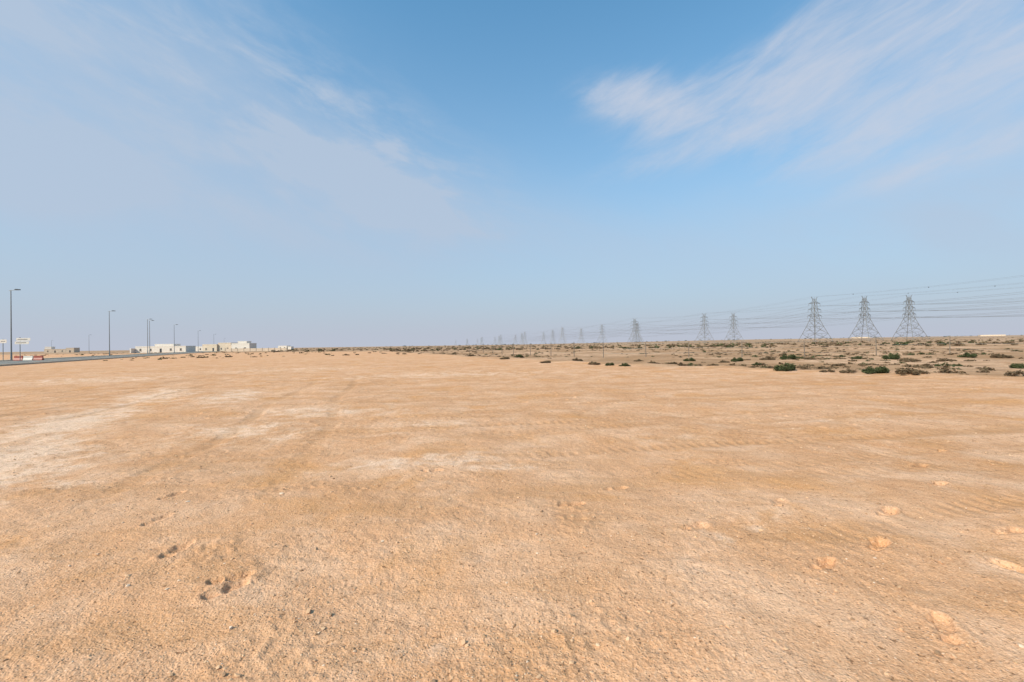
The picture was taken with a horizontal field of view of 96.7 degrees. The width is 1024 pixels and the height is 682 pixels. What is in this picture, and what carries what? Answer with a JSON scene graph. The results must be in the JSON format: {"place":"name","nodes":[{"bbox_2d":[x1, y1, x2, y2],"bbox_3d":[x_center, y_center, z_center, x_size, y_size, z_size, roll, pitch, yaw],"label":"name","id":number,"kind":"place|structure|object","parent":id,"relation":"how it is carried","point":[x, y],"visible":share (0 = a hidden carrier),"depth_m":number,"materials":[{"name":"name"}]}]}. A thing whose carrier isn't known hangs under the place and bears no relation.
{"place":"outdoors","nodes":[
{"label":"outdoors","id":0,"kind":"place"},
{"bbox_2d":[0,351,218,365],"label":"road","id":1,"kind":"structure","parent":0,"point":[45,360],"depth_m":86.67,"materials":[{"name":"grey asphalt"}]},
{"bbox_2d":[0,335,1023,681],"bbox_3d":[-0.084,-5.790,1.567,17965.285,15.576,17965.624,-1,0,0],"label":"desert ground","id":2,"kind":"structure","parent":0,"point":[360,391],"depth_m":4.08,"materials":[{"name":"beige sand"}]},
{"bbox_2d":[0,339,6,359],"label":"road sign","id":3,"kind":"object","parent":2,"relation":"on","point":[3,341],"visible":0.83,"depth_m":76.01,"materials":[{"name":"metal"}]},
{"bbox_2d":[9,289,20,359],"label":"street lamp","id":4,"kind":"object","parent":2,"relation":"on","point":[11,324],"visible":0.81,"depth_m":76.87,"materials":[{"name":"metal"}]},
{"bbox_2d":[13,356,22,360],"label":"road barrier","id":5,"kind":"object","parent":2,"relation":"on","point":[16,358],"visible":0.91,"depth_m":76.05,"materials":[{"name":"red plastic"}]},
{"bbox_2d":[15,338,29,360],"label":"road sign","id":6,"kind":"object","parent":2,"relation":"on","point":[22,340],"visible":0.89,"depth_m":74.02,"materials":[{"name":"metal"}]},
{"bbox_2d":[23,355,33,359],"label":"road barrier","id":7,"kind":"object","parent":2,"relation":"on","point":[31,357],"visible":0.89,"depth_m":76.27,"materials":[{"name":"white paint"}]},
{"bbox_2d":[33,355,43,359],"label":"road barrier","id":8,"kind":"object","parent":2,"relation":"on","point":[40,357],"visible":0.91,"depth_m":76.58,"materials":[{"name":"red plastic"}]},
{"bbox_2d":[44,348,79,352],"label":"cream villa","id":9,"kind":"object","parent":2,"relation":"on","point":[67,350],"visible":0.98,"depth_m":419.84,"materials":[{"name":"paint"}]},
{"bbox_2d":[108,310,113,355],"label":"street lamp","id":10,"kind":"object","parent":2,"relation":"on","point":[109,332],"visible":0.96,"depth_m":121.09,"materials":[{"name":"metal"}]},
{"bbox_2d":[146,319,147,353],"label":"street lamp","id":11,"kind":"object","parent":2,"relation":"on","point":[147,336],"visible":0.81,"depth_m":155.73,"materials":[{"name":"metal"}]},
{"bbox_2d":[149,320,153,353],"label":"street lamp","id":12,"kind":"object","parent":2,"relation":"on","point":[149,336],"visible":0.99,"depth_m":163.18,"materials":[{"name":"metal"}]},
{"bbox_2d":[130,344,195,352],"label":"white villa","id":13,"kind":"object","parent":2,"relation":"on","point":[159,348],"visible":0.91,"depth_m":235.32,"materials":[{"name":"paint"}]},
{"bbox_2d":[202,343,231,350],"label":"cream villa","id":14,"kind":"object","parent":2,"relation":"on","point":[215,347],"visible":0.59,"depth_m":275.52,"materials":[{"name":"paint"}]},
{"bbox_2d":[231,341,256,348],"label":"white villa","id":15,"kind":"object","parent":2,"relation":"on","point":[244,344],"visible":0.79,"depth_m":262.15,"materials":[{"name":"paint"}]},
{"bbox_2d":[24,347,475,360],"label":"roadside scrub","id":16,"kind":"object","parent":2,"relation":"on","point":[273,352],"visible":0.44,"depth_m":101.49,"materials":[{"name":"brown plant"}]},
{"bbox_2d":[278,346,293,348],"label":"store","id":17,"kind":"structure","parent":2,"relation":"on","point":[290,347],"depth_m":420.00,"materials":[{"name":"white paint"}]},
{"bbox_2d":[588,361,600,364],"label":"dry shrub","id":18,"kind":"object","parent":2,"relation":"on","point":[592,363],"visible":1,"depth_m":32.43,"materials":[{"name":"brown plant"}]},
{"bbox_2d":[598,325,607,342],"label":"power pylon","id":19,"kind":"object","parent":2,"relation":"on","point":[601,326],"visible":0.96,"depth_m":1158.80,"materials":[{"name":"metal"}]},
{"bbox_2d":[486,275,1023,342],"bbox_3d":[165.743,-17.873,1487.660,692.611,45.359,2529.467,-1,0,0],"label":"power lines","id":20,"kind":"object","parent":19,"relation":"attached to","point":[1014,307],"visible":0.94,"depth_m":529.62,"materials":[{"name":"metal"}]},
{"bbox_2d":[629,319,642,341],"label":"power pylon","id":21,"kind":"object","parent":2,"relation":"on","point":[634,326],"visible":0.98,"depth_m":889.14,"materials":[{"name":"metal"}]},
{"bbox_2d":[271,337,1023,351],"bbox_3d":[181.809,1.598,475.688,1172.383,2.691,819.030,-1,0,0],"label":"distant dry scrub","id":22,"kind":"object","parent":2,"relation":"on","point":[827,344],"visible":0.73,"depth_m":158.55,"materials":[{"name":"brown plant"}]},
{"bbox_2d":[291,337,1013,351],"bbox_3d":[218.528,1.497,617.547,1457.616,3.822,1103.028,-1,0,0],"label":"distant green scrub","id":23,"kind":"object","parent":2,"relation":"on","point":[765,345],"visible":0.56,"depth_m":143.67,"materials":[{"name":"green plant"}]},
{"bbox_2d":[321,344,1022,369],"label":"green scrub","id":24,"kind":"object","parent":2,"relation":"on","point":[920,353],"visible":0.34,"depth_m":41.57,"materials":[{"name":"green plant"}]},
{"bbox_2d":[385,335,1007,346],"bbox_3d":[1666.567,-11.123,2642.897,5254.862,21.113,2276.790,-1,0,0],"label":"distant trees","id":25,"kind":"object","parent":2,"relation":"on","point":[662,341],"visible":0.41,"depth_m":2195.81,"materials":[{"name":"green plant"}]},
{"bbox_2d":[695,313,713,341],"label":"power pylon","id":26,"kind":"object","parent":2,"relation":"on","point":[704,329],"visible":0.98,"depth_m":767.15,"materials":[{"name":"metal"}]},
{"bbox_2d":[397,344,1023,375],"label":"dry scrub","id":27,"kind":"object","parent":2,"relation":"on","point":[944,369],"visible":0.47,"depth_m":31.03,"materials":[{"name":"brown plant"}]},
{"bbox_2d":[723,313,744,341],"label":"power pylon","id":28,"kind":"object","parent":2,"relation":"on","point":[733,315],"visible":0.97,"depth_m":766.17,"materials":[{"name":"metal"}]},
{"bbox_2d":[730,357,743,361],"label":"desert bush","id":29,"kind":"object","parent":2,"relation":"on","point":[736,360],"visible":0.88,"depth_m":34.55,"materials":[{"name":"green plant"}]},
{"bbox_2d":[469,336,1023,357],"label":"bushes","id":30,"kind":"object","parent":2,"relation":"on","point":[645,343],"visible":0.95,"depth_m":43.98,"materials":[{"name":"plant"}]},
{"bbox_2d":[759,356,775,359],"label":"dry shrub","id":31,"kind":"object","parent":2,"relation":"on","point":[768,358],"visible":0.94,"depth_m":36.30,"materials":[{"name":"brown plant"}]},
{"bbox_2d":[773,362,795,370],"bbox_3d":[13.882,1.296,23.058,1.112,0.492,1.344,-1,-1,38],"label":"desert bush","id":32,"kind":"object","parent":2,"relation":"on","point":[789,367],"visible":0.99,"depth_m":22.87,"materials":[{"name":"green plant"}]},
{"bbox_2d":[779,354,796,359],"bbox_3d":[23.331,1.338,38.441,1.307,0.525,1.458,-1,0,23],"label":"desert bush","id":33,"kind":"object","parent":2,"relation":"on","point":[784,357],"visible":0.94,"depth_m":38.26,"materials":[{"name":"green plant"}]},
{"bbox_2d":[798,297,832,340],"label":"power pylon","id":34,"kind":"object","parent":2,"relation":"on","point":[814,314],"visible":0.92,"depth_m":498.68,"materials":[{"name":"metal"}]},
{"bbox_2d":[819,369,834,371],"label":"dry shrub","id":35,"kind":"object","parent":2,"relation":"on","point":[829,370],"visible":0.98,"depth_m":21.61,"materials":[{"name":"brown plant"}]},
{"bbox_2d":[839,368,857,372],"bbox_3d":[15.498,1.372,21.024,0.703,0.217,0.728,-1,0,-18],"label":"dry shrub","id":36,"kind":"object","parent":2,"relation":"on","point":[848,371],"visible":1,"depth_m":20.96,"materials":[{"name":"brown plant"}]},
{"bbox_2d":[847,296,882,340],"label":"power pylon","id":37,"kind":"object","parent":2,"relation":"on","point":[864,314],"visible":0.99,"depth_m":499.37,"materials":[{"name":"metal"}]},
{"bbox_2d":[861,366,889,373],"bbox_3d":[16.265,1.285,20.357,1.012,0.368,1.128,-1,0,27],"label":"desert bush","id":38,"kind":"object","parent":2,"relation":"on","point":[879,369],"visible":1,"depth_m":20.21,"materials":[{"name":"green plant"}]},
{"bbox_2d":[881,353,900,359],"bbox_3d":[29.665,1.177,35.576,1.412,0.580,1.707,-1,0,26],"label":"desert bush","id":39,"kind":"object","parent":2,"relation":"on","point":[892,356],"visible":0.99,"depth_m":35.27,"materials":[{"name":"green plant"}]},
{"bbox_2d":[891,295,928,339],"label":"power pylon","id":40,"kind":"object","parent":2,"relation":"on","point":[909,299],"visible":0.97,"depth_m":499.36,"materials":[{"name":"metal"}]},
{"bbox_2d":[899,358,921,361],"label":"dry shrub","id":41,"kind":"object","parent":2,"relation":"on","point":[913,359],"visible":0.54,"depth_m":31.75,"materials":[{"name":"brown plant"}]},
{"bbox_2d":[895,367,928,374],"bbox_3d":[16.864,1.271,19.308,1.110,0.330,1.163,-1,0,-12],"label":"dry shrub","id":42,"kind":"object","parent":2,"relation":"on","point":[903,371],"visible":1,"depth_m":19.20,"materials":[{"name":"brown plant"}]},
{"bbox_2d":[936,358,956,360],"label":"dry shrub","id":43,"kind":"object","parent":2,"relation":"on","point":[947,359],"visible":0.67,"depth_m":31.89,"materials":[{"name":"brown plant"}]},
{"bbox_2d":[957,352,977,357],"bbox_3d":[36.115,1.103,36.117,1.266,0.513,1.292,-1,0,-29],"label":"desert bush","id":44,"kind":"object","parent":2,"relation":"on","point":[966,354],"visible":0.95,"depth_m":35.87,"materials":[{"name":"green plant"}]},
{"bbox_2d":[990,353,1013,357],"bbox_3d":[37.792,1.135,35.161,1.312,0.398,1.375,0,-1,-42],"label":"dry shrub","id":45,"kind":"object","parent":2,"relation":"on","point":[998,355],"visible":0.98,"depth_m":35.11,"materials":[{"name":"brown plant"}]},
{"bbox_2d":[1008,363,1023,368],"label":"desert bush","id":46,"kind":"object","parent":2,"relation":"on","point":[1018,366],"visible":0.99,"depth_m":23.02,"materials":[{"name":"green plant"}]},
{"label":"piers","id":47,"kind":"object","parent":2,"relation":"on","visible":0},
{"bbox_2d":[225,348,285,351],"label":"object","id":48,"kind":"object","parent":47,"relation":"attached to","point":[255,349],"visible":0.73,"depth_m":232.86,"materials":[{"name":"white concrete"}]},
{"bbox_2d":[0,0,1023,351],"label":"sky","id":49,"kind":"structure","parent":0,"point":[266,173],"materials":[{"name":"blue"}]}
]}

